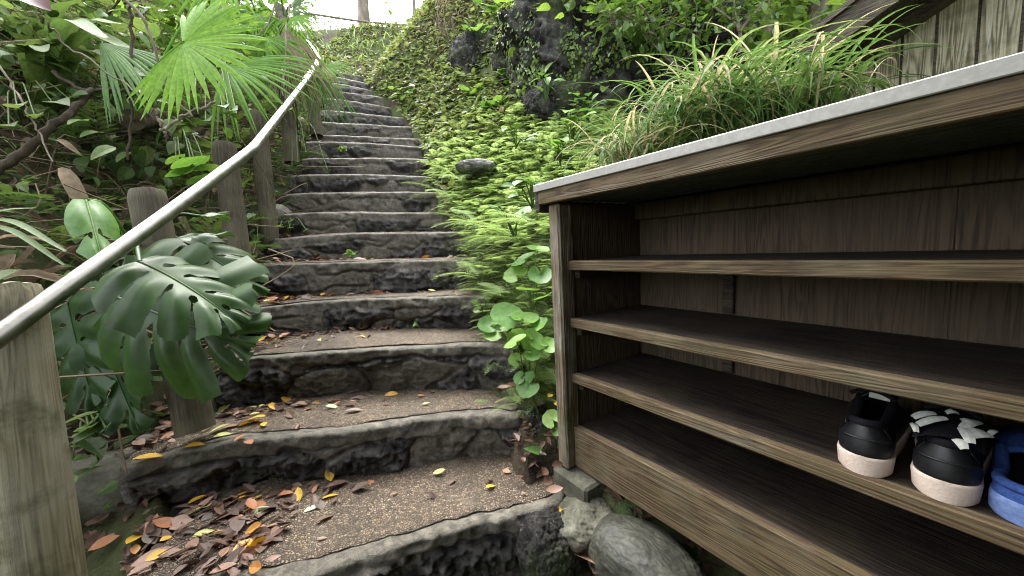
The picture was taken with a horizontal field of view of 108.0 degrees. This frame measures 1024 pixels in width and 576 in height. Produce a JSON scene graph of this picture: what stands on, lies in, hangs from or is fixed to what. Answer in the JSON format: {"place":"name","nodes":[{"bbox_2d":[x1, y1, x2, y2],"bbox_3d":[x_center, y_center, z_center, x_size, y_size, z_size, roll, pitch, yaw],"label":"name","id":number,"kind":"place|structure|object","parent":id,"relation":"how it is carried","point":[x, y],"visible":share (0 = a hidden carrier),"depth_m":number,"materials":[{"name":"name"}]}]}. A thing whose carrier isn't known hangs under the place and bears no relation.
{"place":"outdoors","nodes":[
{"label":"outdoors","id":0,"kind":"place"},
{"bbox_2d":[20,0,50,10],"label":"red bract","id":1,"kind":"object","parent":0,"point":[44,4],"visible":1,"depth_m":1.29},
{"bbox_2d":[154,108,168,141],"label":"branch","id":2,"kind":"object","parent":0,"point":[159,119],"visible":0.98,"depth_m":1.50,"materials":[{"name":"grey plant"}]},
{"bbox_2d":[240,0,422,30],"label":"sky","id":3,"kind":"structure","parent":0,"point":[400,15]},
{"bbox_2d":[0,0,843,575],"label":"ground","id":4,"kind":"structure","parent":0,"point":[104,560],"depth_m":2.01,"materials":[{"name":"plant"}]},
{"bbox_2d":[0,208,66,264],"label":"strap leaf plant","id":5,"kind":"object","parent":4,"relation":"on","point":[30,240],"visible":1,"depth_m":1.05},
{"bbox_2d":[0,281,87,575],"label":"log post","id":6,"kind":"object","parent":4,"relation":"on","point":[41,534],"visible":0.91,"depth_m":0.77,"materials":[{"name":"wood"}]},
{"bbox_2d":[0,42,320,348],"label":"handrail","id":7,"kind":"object","parent":6,"relation":"attached to","point":[24,317],"visible":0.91,"depth_m":0.96,"materials":[{"name":"silver metal"}]},
{"bbox_2d":[0,80,87,126],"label":"broadleaf plant","id":8,"kind":"object","parent":4,"relation":"on","point":[64,101],"visible":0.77,"depth_m":1.62,"materials":[{"name":"green plant"}]},
{"bbox_2d":[0,65,53,161],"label":"vine","id":9,"kind":"object","parent":8,"relation":"hanging from","point":[14,90],"visible":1,"depth_m":1.50,"materials":[{"name":"grey plant"}]},
{"bbox_2d":[0,87,95,176],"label":"branch","id":10,"kind":"object","parent":4,"relation":"on","point":[25,150],"visible":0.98,"depth_m":1.58,"materials":[{"name":"brown plant"}]},
{"bbox_2d":[0,115,104,163],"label":"fern","id":11,"kind":"object","parent":4,"relation":"on","point":[70,128],"visible":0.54,"depth_m":1.82,"materials":[{"name":"green plant"}]},
{"bbox_2d":[56,139,81,155],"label":"dead leaf","id":12,"kind":"object","parent":4,"relation":"on","point":[67,144],"visible":1,"depth_m":1.50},
{"bbox_2d":[9,0,145,125],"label":"strap leaf plant","id":13,"kind":"object","parent":4,"relation":"on","point":[71,37],"visible":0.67,"depth_m":1.87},
{"bbox_2d":[0,0,174,123],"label":"shrub","id":14,"kind":"object","parent":4,"relation":"on","point":[86,43],"visible":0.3,"depth_m":2.12,"materials":[{"name":"green plant"}]},
{"bbox_2d":[71,413,110,467],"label":"broadleaf plant","id":15,"kind":"object","parent":4,"relation":"on","point":[88,426],"visible":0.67,"depth_m":1.10,"materials":[{"name":"green plant"}]},
{"bbox_2d":[88,535,118,550],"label":"fallen leaf","id":16,"kind":"object","parent":4,"relation":"on","point":[103,541],"visible":1,"depth_m":1.03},
{"bbox_2d":[72,448,135,527],"bbox_3d":[-1.307,0.643,1.173,0.447,0.223,0.222,-6,7,-28],"label":"grey kerb stone","id":17,"kind":"object","parent":4,"relation":"on","point":[90,485],"visible":0.2,"depth_m":1.11,"materials":[{"name":"stone"}]},
{"bbox_2d":[0,0,236,213],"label":"shrub","id":18,"kind":"object","parent":4,"relation":"on","point":[120,168],"visible":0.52,"depth_m":1.95,"materials":[{"name":"green plant"}]},
{"bbox_2d":[51,70,143,96],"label":"branch","id":19,"kind":"object","parent":18,"relation":"attached to","point":[61,78],"visible":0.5,"depth_m":1.79,"materials":[{"name":"brown plant"}]},
{"bbox_2d":[0,0,309,396],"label":"dead leaf tangle","id":20,"kind":"object","parent":4,"relation":"on","point":[8,261],"visible":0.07,"depth_m":1.86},
{"bbox_2d":[50,198,271,445],"bbox_3d":[-1.056,0.165,1.239,0.878,0.882,0.535,0,7,26],"label":"monstera","id":21,"kind":"object","parent":4,"relation":"on","point":[146,287],"visible":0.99,"depth_m":1.05,"materials":[{"name":"green plant"}]},
{"bbox_2d":[32,0,292,138],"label":"shrub","id":22,"kind":"object","parent":4,"relation":"on","point":[171,27],"visible":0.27,"depth_m":2.50,"materials":[{"name":"green plant"}]},
{"bbox_2d":[0,0,335,508],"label":"undergrowth","id":23,"kind":"object","parent":4,"relation":"on","point":[96,446],"visible":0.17,"depth_m":1.93,"materials":[{"name":"green plant"}]},
{"bbox_2d":[165,129,219,190],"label":"broadleaf plant","id":24,"kind":"object","parent":4,"relation":"on","point":[181,163],"visible":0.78,"depth_m":1.61,"materials":[{"name":"green plant"}]},
{"bbox_2d":[99,0,327,169],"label":"fan palm","id":25,"kind":"object","parent":4,"relation":"on","point":[181,59],"visible":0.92,"depth_m":1.49,"materials":[{"name":"green plant"}]},
{"bbox_2d":[47,21,144,94],"bbox_3d":[-1.705,-0.933,1.546,0.264,0.239,0.062,-7,7,-31],"label":"vine","id":26,"kind":"object","parent":25,"relation":"attached to","point":[60,40],"visible":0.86,"depth_m":1.53,"materials":[{"name":"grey plant"}]},
{"bbox_2d":[126,5,136,159],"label":"vine","id":27,"kind":"object","parent":25,"relation":"attached to","point":[132,35],"visible":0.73,"depth_m":1.70,"materials":[{"name":"brown plant"}]},
{"bbox_2d":[123,0,192,116],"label":"vine","id":28,"kind":"object","parent":25,"relation":"attached to","point":[147,29],"visible":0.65,"depth_m":1.45,"materials":[{"name":"brown plant"}]},
{"bbox_2d":[183,46,243,125],"bbox_3d":[-2.010,-1.208,2.467,0.219,0.814,2.162,-8,8,-38],"label":"broadleaf plant","id":29,"kind":"object","parent":4,"relation":"on","point":[236,115],"visible":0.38,"depth_m":1.78,"materials":[{"name":"green plant"}]},
{"bbox_2d":[159,100,216,131],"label":"branch","id":30,"kind":"object","parent":29,"relation":"attached to","point":[171,123],"visible":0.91,"depth_m":1.79,"materials":[{"name":"grey plant"}]},
{"bbox_2d":[212,140,257,302],"bbox_3d":[-1.392,-0.301,1.869,0.109,0.868,0.112,-7,0,-35],"label":"log post","id":31,"kind":"object","parent":4,"relation":"on","point":[230,193],"visible":0.55,"depth_m":1.83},
{"bbox_2d":[173,0,314,110],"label":"shrub","id":32,"kind":"object","parent":4,"relation":"on","point":[255,7],"visible":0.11,"depth_m":3.36,"materials":[{"name":"green plant"}]},
{"bbox_2d":[0,0,489,472],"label":"twig tangle","id":33,"kind":"object","parent":4,"relation":"on","point":[119,430],"visible":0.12,"depth_m":1.81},
{"bbox_2d":[4,269,93,290],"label":"dead leaf","id":34,"kind":"object","parent":33,"relation":"on","point":[44,275],"visible":0.71,"depth_m":1.07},
{"bbox_2d":[58,167,88,198],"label":"dead leaf","id":35,"kind":"object","parent":33,"relation":"hanging from","point":[69,177],"visible":0.64,"depth_m":1.43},
{"bbox_2d":[249,109,278,247],"bbox_3d":[-1.613,-0.707,2.421,0.104,0.888,0.104,-6,0,-25],"label":"log post","id":36,"kind":"object","parent":4,"relation":"on","point":[266,201],"visible":0.78,"depth_m":2.38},
{"bbox_2d":[245,71,292,109],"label":"broadleaf plant","id":37,"kind":"object","parent":4,"relation":"on","point":[264,105],"visible":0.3,"depth_m":2.55,"materials":[{"name":"green plant"}]},
{"bbox_2d":[255,204,291,232],"bbox_3d":[-1.718,-0.464,2.714,0.243,0.282,0.244,-3,6,0],"label":"lava rock","id":38,"kind":"object","parent":4,"relation":"on","point":[281,209],"visible":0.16,"depth_m":2.64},
{"bbox_2d":[278,74,299,165],"bbox_3d":[-1.804,-1.360,3.000,0.112,0.713,0.114,-5,0,-15],"label":"log post","id":39,"kind":"object","parent":4,"relation":"on","point":[288,130],"visible":0.64,"depth_m":2.96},
{"bbox_2d":[221,0,361,134],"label":"fan palm","id":40,"kind":"object","parent":4,"relation":"on","point":[276,42],"visible":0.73,"depth_m":2.88,"materials":[{"name":"green plant"}]},
{"bbox_2d":[281,3,290,95],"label":"vine","id":41,"kind":"object","parent":40,"relation":"attached to","point":[289,8],"visible":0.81,"depth_m":2.71,"materials":[{"name":"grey plant"}]},
{"bbox_2d":[287,121,330,170],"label":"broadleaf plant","id":42,"kind":"object","parent":4,"relation":"on","point":[297,162],"visible":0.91,"depth_m":2.84,"materials":[{"name":"green plant"}]},
{"bbox_2d":[286,0,380,29],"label":"twiggy shrub","id":43,"kind":"object","parent":4,"relation":"on","point":[328,21],"visible":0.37,"depth_m":7.45,"materials":[{"name":"green plant"}]},
{"bbox_2d":[120,72,563,575],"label":"stone staircase","id":44,"kind":"structure","parent":4,"relation":"on","point":[466,522],"depth_m":1.44,"materials":[{"name":"stone"}]},
{"bbox_2d":[127,561,154,575],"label":"fallen leaf","id":45,"kind":"object","parent":44,"relation":"on","point":[139,567],"visible":1,"depth_m":0.92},
{"bbox_2d":[130,547,181,566],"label":"fallen leaf","id":46,"kind":"object","parent":44,"relation":"on","point":[142,559],"visible":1,"depth_m":0.97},
{"bbox_2d":[145,549,165,560],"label":"fallen leaf","id":47,"kind":"object","parent":46,"relation":"on","point":[153,555],"visible":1,"depth_m":0.96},
{"bbox_2d":[127,186,215,436],"bbox_3d":[-1.119,0.071,1.220,0.106,0.805,0.106,-12,0,36],"label":"log post","id":48,"kind":"object","parent":44,"relation":"on","point":[189,416],"visible":0.4,"depth_m":1.18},
{"bbox_2d":[169,518,193,529],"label":"fallen leaf","id":49,"kind":"object","parent":44,"relation":"on","point":[178,523],"visible":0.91,"depth_m":1.08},
{"bbox_2d":[306,88,322,137],"bbox_3d":[-2.078,-1.858,3.898,0.120,0.537,0.122,-8,0,-36],"label":"log post","id":50,"kind":"object","parent":44,"relation":"on","point":[319,131],"visible":0.49,"depth_m":3.85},
{"bbox_2d":[477,302,547,352],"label":"broadleaf plant","id":51,"kind":"object","parent":44,"relation":"on","point":[495,323],"visible":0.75,"depth_m":1.44,"materials":[{"name":"green plant"}]},
{"bbox_2d":[513,404,549,445],"bbox_3d":[0.096,0.535,1.365,0.196,0.244,0.213,-3,6,0],"label":"lava rock","id":52,"kind":"object","parent":44,"relation":"on","point":[541,429],"visible":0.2,"depth_m":1.30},
{"bbox_2d":[503,328,554,408],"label":"broadleaf plant","id":53,"kind":"object","parent":52,"relation":"on","point":[538,342],"visible":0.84,"depth_m":1.30,"materials":[{"name":"green plant"}]},
{"bbox_2d":[516,507,583,575],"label":"lava rock","id":54,"kind":"object","parent":44,"relation":"on","point":[543,547],"visible":0.81,"depth_m":1.00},
{"bbox_2d":[291,10,398,25],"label":"rail branch","id":55,"kind":"object","parent":4,"relation":"on","point":[341,18],"visible":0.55,"depth_m":7.18,"materials":[{"name":"brown plant"}]},
{"bbox_2d":[304,20,407,68],"bbox_3d":[-2.558,-4.341,6.428,3.170,1.781,1.672,-3,6,0],"label":"grass fringe","id":56,"kind":"object","parent":4,"relation":"on","point":[354,39],"depth_m":6.44,"materials":[{"name":"green plant"}]},
{"bbox_2d":[357,0,391,26],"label":"tree","id":57,"kind":"object","parent":4,"relation":"on","point":[363,11],"visible":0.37,"depth_m":7.90,"materials":[{"name":"grey plant"}]},
{"bbox_2d":[65,141,722,575],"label":"leaf litter","id":58,"kind":"object","parent":4,"relation":"on","point":[243,547],"visible":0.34,"depth_m":1.09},
{"bbox_2d":[417,160,474,183],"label":"fern","id":59,"kind":"object","parent":4,"relation":"on","point":[449,174],"visible":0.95,"depth_m":2.83,"materials":[{"name":"green plant"}]},
{"bbox_2d":[430,208,476,227],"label":"fern","id":60,"kind":"object","parent":4,"relation":"on","point":[470,216],"visible":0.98,"depth_m":2.20,"materials":[{"name":"green plant"}]},
{"bbox_2d":[431,0,478,53],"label":"hanging vines","id":61,"kind":"object","parent":4,"relation":"hanging from","point":[439,14],"visible":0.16,"depth_m":4.88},
{"bbox_2d":[430,260,485,281],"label":"fern","id":62,"kind":"object","parent":4,"relation":"on","point":[471,266],"visible":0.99,"depth_m":1.90,"materials":[{"name":"green plant"}]},
{"bbox_2d":[445,23,501,77],"bbox_3d":[-0.342,-2.633,4.915,1.154,1.404,1.176,-3,6,0],"label":"lava outcrop","id":63,"kind":"object","parent":4,"relation":"on","point":[465,45],"visible":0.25,"depth_m":4.45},
{"bbox_2d":[455,158,494,174],"bbox_3d":[-0.297,-0.980,2.999,0.323,0.121,0.266,-3,6,0],"label":"lichened boulder","id":64,"kind":"object","parent":4,"relation":"on","point":[475,166],"visible":0.91,"depth_m":2.92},
{"bbox_2d":[457,281,509,309],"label":"fern","id":65,"kind":"object","parent":4,"relation":"on","point":[495,289],"visible":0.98,"depth_m":1.76,"materials":[{"name":"green plant"}]},
{"bbox_2d":[453,217,515,250],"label":"fern","id":66,"kind":"object","parent":4,"relation":"on","point":[484,223],"visible":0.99,"depth_m":1.73,"materials":[{"name":"green plant"}]},
{"bbox_2d":[480,95,506,107],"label":"broadleaf plant","id":67,"kind":"object","parent":4,"relation":"on","point":[496,98],"visible":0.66,"depth_m":3.75,"materials":[{"name":"green plant"}]},
{"bbox_2d":[473,210,533,229],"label":"fern","id":68,"kind":"object","parent":4,"relation":"on","point":[521,220],"visible":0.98,"depth_m":1.70,"materials":[{"name":"green plant"}]},
{"bbox_2d":[240,0,771,196],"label":"creeping ground cover","id":69,"kind":"object","parent":4,"relation":"on","point":[453,123],"visible":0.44,"depth_m":4.39,"materials":[{"name":"green plant"}]},
{"bbox_2d":[388,84,414,104],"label":"broadleaf plant","id":70,"kind":"object","parent":69,"relation":"on","point":[403,96],"visible":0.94,"depth_m":4.77,"materials":[{"name":"green plant"}]},
{"bbox_2d":[462,23,492,40],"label":"broadleaf plant","id":71,"kind":"object","parent":69,"relation":"on","point":[486,28],"visible":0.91,"depth_m":4.30,"materials":[{"name":"green plant"}]},
{"bbox_2d":[473,0,506,24],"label":"broadleaf plant","id":72,"kind":"object","parent":69,"relation":"on","point":[494,8],"visible":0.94,"depth_m":4.06,"materials":[{"name":"green plant"}]},
{"bbox_2d":[501,176,541,208],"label":"broadleaf plant","id":73,"kind":"object","parent":4,"relation":"on","point":[530,192],"visible":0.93,"depth_m":1.92,"materials":[{"name":"green plant"}]},
{"bbox_2d":[417,81,652,421],"bbox_3d":[0.626,-0.876,2.624,3.084,2.564,3.121,-3,6,0],"label":"fern ground cover","id":74,"kind":"object","parent":4,"relation":"on","point":[506,193],"visible":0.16,"depth_m":2.79,"materials":[{"name":"green plant"}]},
{"bbox_2d":[471,296,488,315],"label":"broadleaf plant","id":75,"kind":"object","parent":74,"relation":"on","point":[477,308],"visible":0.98,"depth_m":1.60,"materials":[{"name":"green plant"}]},
{"bbox_2d":[487,204,531,236],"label":"broadleaf plant","id":76,"kind":"object","parent":74,"relation":"on","point":[526,209],"visible":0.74,"depth_m":1.97,"materials":[{"name":"green plant"}]},
{"bbox_2d":[502,123,537,148],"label":"broadleaf plant","id":77,"kind":"object","parent":74,"relation":"on","point":[514,139],"visible":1,"depth_m":2.91,"materials":[{"name":"green plant"}]},
{"bbox_2d":[513,371,539,414],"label":"broadleaf plant","id":78,"kind":"object","parent":74,"relation":"on","point":[524,389],"visible":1,"depth_m":1.28,"materials":[{"name":"green plant"}]},
{"bbox_2d":[503,245,551,311],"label":"broadleaf plant","id":79,"kind":"object","parent":74,"relation":"on","point":[513,272],"visible":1,"depth_m":1.57,"materials":[{"name":"green plant"}]},
{"bbox_2d":[531,73,565,100],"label":"broadleaf plant","id":80,"kind":"object","parent":74,"relation":"on","point":[547,80],"visible":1,"depth_m":3.16,"materials":[{"name":"green plant"}]},
{"bbox_2d":[546,137,573,165],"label":"broadleaf plant","id":81,"kind":"object","parent":74,"relation":"on","point":[554,143],"visible":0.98,"depth_m":2.40,"materials":[{"name":"green plant"}]},
{"bbox_2d":[556,108,597,145],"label":"broadleaf plant","id":82,"kind":"object","parent":74,"relation":"on","point":[574,119],"visible":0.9,"depth_m":2.81,"materials":[{"name":"green plant"}]},
{"bbox_2d":[568,92,607,122],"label":"broadleaf plant","id":83,"kind":"object","parent":74,"relation":"on","point":[588,104],"visible":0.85,"depth_m":3.01,"materials":[{"name":"green plant"}]},
{"bbox_2d":[521,78,579,121],"bbox_3d":[0.392,-1.719,3.501,0.601,0.466,0.488,-3,6,0],"label":"lichened boulder","id":84,"kind":"object","parent":4,"relation":"on","point":[537,104],"visible":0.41,"depth_m":3.31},
{"bbox_2d":[542,409,558,447],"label":"broadleaf plant","id":85,"kind":"object","parent":4,"relation":"on","point":[549,416],"visible":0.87,"depth_m":1.20,"materials":[{"name":"green plant"}]},
{"bbox_2d":[489,0,670,122],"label":"lava outcrop","id":86,"kind":"object","parent":4,"relation":"on","point":[546,32],"visible":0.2,"depth_m":3.40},
{"bbox_2d":[554,465,605,501],"bbox_3d":[0.249,0.618,1.185,0.192,0.110,0.151,-7,7,-34],"label":"concrete block","id":87,"kind":"object","parent":4,"relation":"on","point":[578,483],"depth_m":1.11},
{"bbox_2d":[557,496,613,554],"bbox_3d":[0.216,0.679,1.074,0.211,0.131,0.200,-3,6,0],"label":"lava rock","id":88,"kind":"object","parent":4,"relation":"on","point":[581,520],"visible":0.56,"depth_m":1.03,"materials":[{"name":"stone"}]},
{"bbox_2d":[539,101,729,173],"bbox_3d":[0.677,-0.561,2.037,0.899,0.723,0.980,0,7,28],"label":"sedge tussock","id":89,"kind":"object","parent":4,"relation":"on","point":[620,155],"visible":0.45,"depth_m":1.86,"materials":[{"name":"plant"}]},
{"bbox_2d":[559,0,732,84],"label":"pale branched shrub","id":90,"kind":"object","parent":4,"relation":"on","point":[657,43],"visible":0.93,"depth_m":3.04,"materials":[{"name":"green plant"}]},
{"bbox_2d":[587,513,705,575],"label":"river stone","id":91,"kind":"object","parent":4,"relation":"on","point":[623,545],"visible":0.96,"depth_m":0.90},
{"bbox_2d":[500,0,845,100],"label":"leafy bush","id":92,"kind":"object","parent":4,"relation":"on","point":[762,34],"visible":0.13,"depth_m":3.24,"materials":[{"name":"green plant"}]},
{"bbox_2d":[569,55,814,161],"bbox_3d":[0.917,-0.729,2.021,1.202,0.854,1.170,-3,6,0],"label":"sedge tussock","id":93,"kind":"object","parent":4,"relation":"on","point":[689,99],"visible":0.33,"depth_m":1.83,"materials":[{"name":"plant"}]},
{"bbox_2d":[641,0,761,106],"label":"lava outcrop","id":94,"kind":"object","parent":4,"relation":"on","point":[723,37],"visible":0.09,"depth_m":3.30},
{"bbox_2d":[487,0,652,106],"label":"creeping fig","id":95,"kind":"object","parent":94,"relation":"on","point":[599,63],"visible":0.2,"depth_m":3.38,"materials":[{"name":"green plant"}]},
{"bbox_2d":[647,7,759,78],"bbox_3d":[1.759,-2.267,3.544,1.252,1.181,0.801,-3,6,0],"label":"creeping fig","id":96,"kind":"object","parent":94,"relation":"on","point":[693,22],"visible":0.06,"depth_m":3.24,"materials":[{"name":"green plant"}]},
{"bbox_2d":[664,0,811,57],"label":"pale branched shrub","id":97,"kind":"object","parent":94,"relation":"on","point":[762,5],"visible":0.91,"depth_m":2.99,"materials":[{"name":"green plant"}]},
{"bbox_2d":[623,36,822,123],"bbox_3d":[1.313,-1.154,2.510,1.246,0.822,1.129,-3,6,0],"label":"sedge tussock","id":98,"kind":"object","parent":4,"relation":"on","point":[733,53],"visible":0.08,"depth_m":2.32,"materials":[{"name":"plant"}]},
{"bbox_2d":[606,5,865,163],"bbox_3d":[1.103,-0.811,1.950,1.235,0.939,1.264,0,7,29],"label":"sedge tussock","id":99,"kind":"object","parent":4,"relation":"on","point":[731,119],"visible":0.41,"depth_m":1.74,"materials":[{"name":"plant"}]},
{"bbox_2d":[747,6,773,85],"bbox_3d":[2.782,-3.463,3.466,3.119,3.377,3.115,-7,8,-36],"label":"tree","id":100,"kind":"object","parent":4,"relation":"on","point":[769,28],"visible":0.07,"depth_m":3.44,"materials":[{"name":"brown plant"}]},
{"bbox_2d":[533,52,1023,575],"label":"shoe rack","id":101,"kind":"object","parent":4,"relation":"on","point":[737,314],"visible":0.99,"depth_m":0.77,"materials":[{"name":"wood"}]},
{"bbox_2d":[837,388,912,477],"bbox_3d":[0.664,0.226,0.680,0.277,0.118,0.091,-8,8,-40],"label":"sneaker","id":102,"kind":"object","parent":101,"relation":"on","point":[875,431],"visible":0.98,"depth_m":0.61,"materials":[{"name":"leather"}]},
{"bbox_2d":[909,403,997,506],"bbox_3d":[0.717,0.232,0.606,0.282,0.118,0.091,-8,8,-37],"label":"sneaker","id":103,"kind":"object","parent":101,"relation":"on","point":[952,455],"visible":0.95,"depth_m":0.53,"materials":[{"name":"leather"}]},
{"bbox_2d":[988,428,1023,527],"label":"slip on clog","id":104,"kind":"object","parent":101,"relation":"on","point":[1006,494],"visible":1,"depth_m":0.52,"materials":[{"name":"blue plastic"}]},
{"bbox_2d":[759,0,833,66],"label":"leafy bush","id":105,"kind":"object","parent":4,"relation":"on","point":[792,12],"visible":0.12,"depth_m":3.60,"materials":[{"name":"green plant"}]},
{"bbox_2d":[661,1,962,126],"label":"sedge tussock","id":106,"kind":"object","parent":4,"relation":"on","point":[769,115],"visible":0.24,"depth_m":1.74,"materials":[{"name":"plant"}]},
{"bbox_2d":[780,0,846,33],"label":"leaves","id":107,"kind":"object","parent":4,"relation":"on","point":[802,26],"visible":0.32,"depth_m":3.38,"materials":[{"name":"green plant"}]},
{"bbox_2d":[807,0,828,85],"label":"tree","id":108,"kind":"object","parent":4,"relation":"on","point":[814,6],"visible":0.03,"depth_m":3.69,"materials":[{"name":"brown plant"}]},
{"bbox_2d":[711,4,948,126],"bbox_3d":[1.579,-0.836,1.960,1.000,0.771,0.927,-6,7,-23],"label":"sedge tussock","id":109,"kind":"object","parent":4,"relation":"on","point":[835,91],"visible":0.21,"depth_m":1.77,"materials":[{"name":"plant"}]},
{"bbox_2d":[789,0,1023,98],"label":"wooden shed","id":110,"kind":"structure","parent":4,"relation":"on","point":[974,32],"depth_m":1.90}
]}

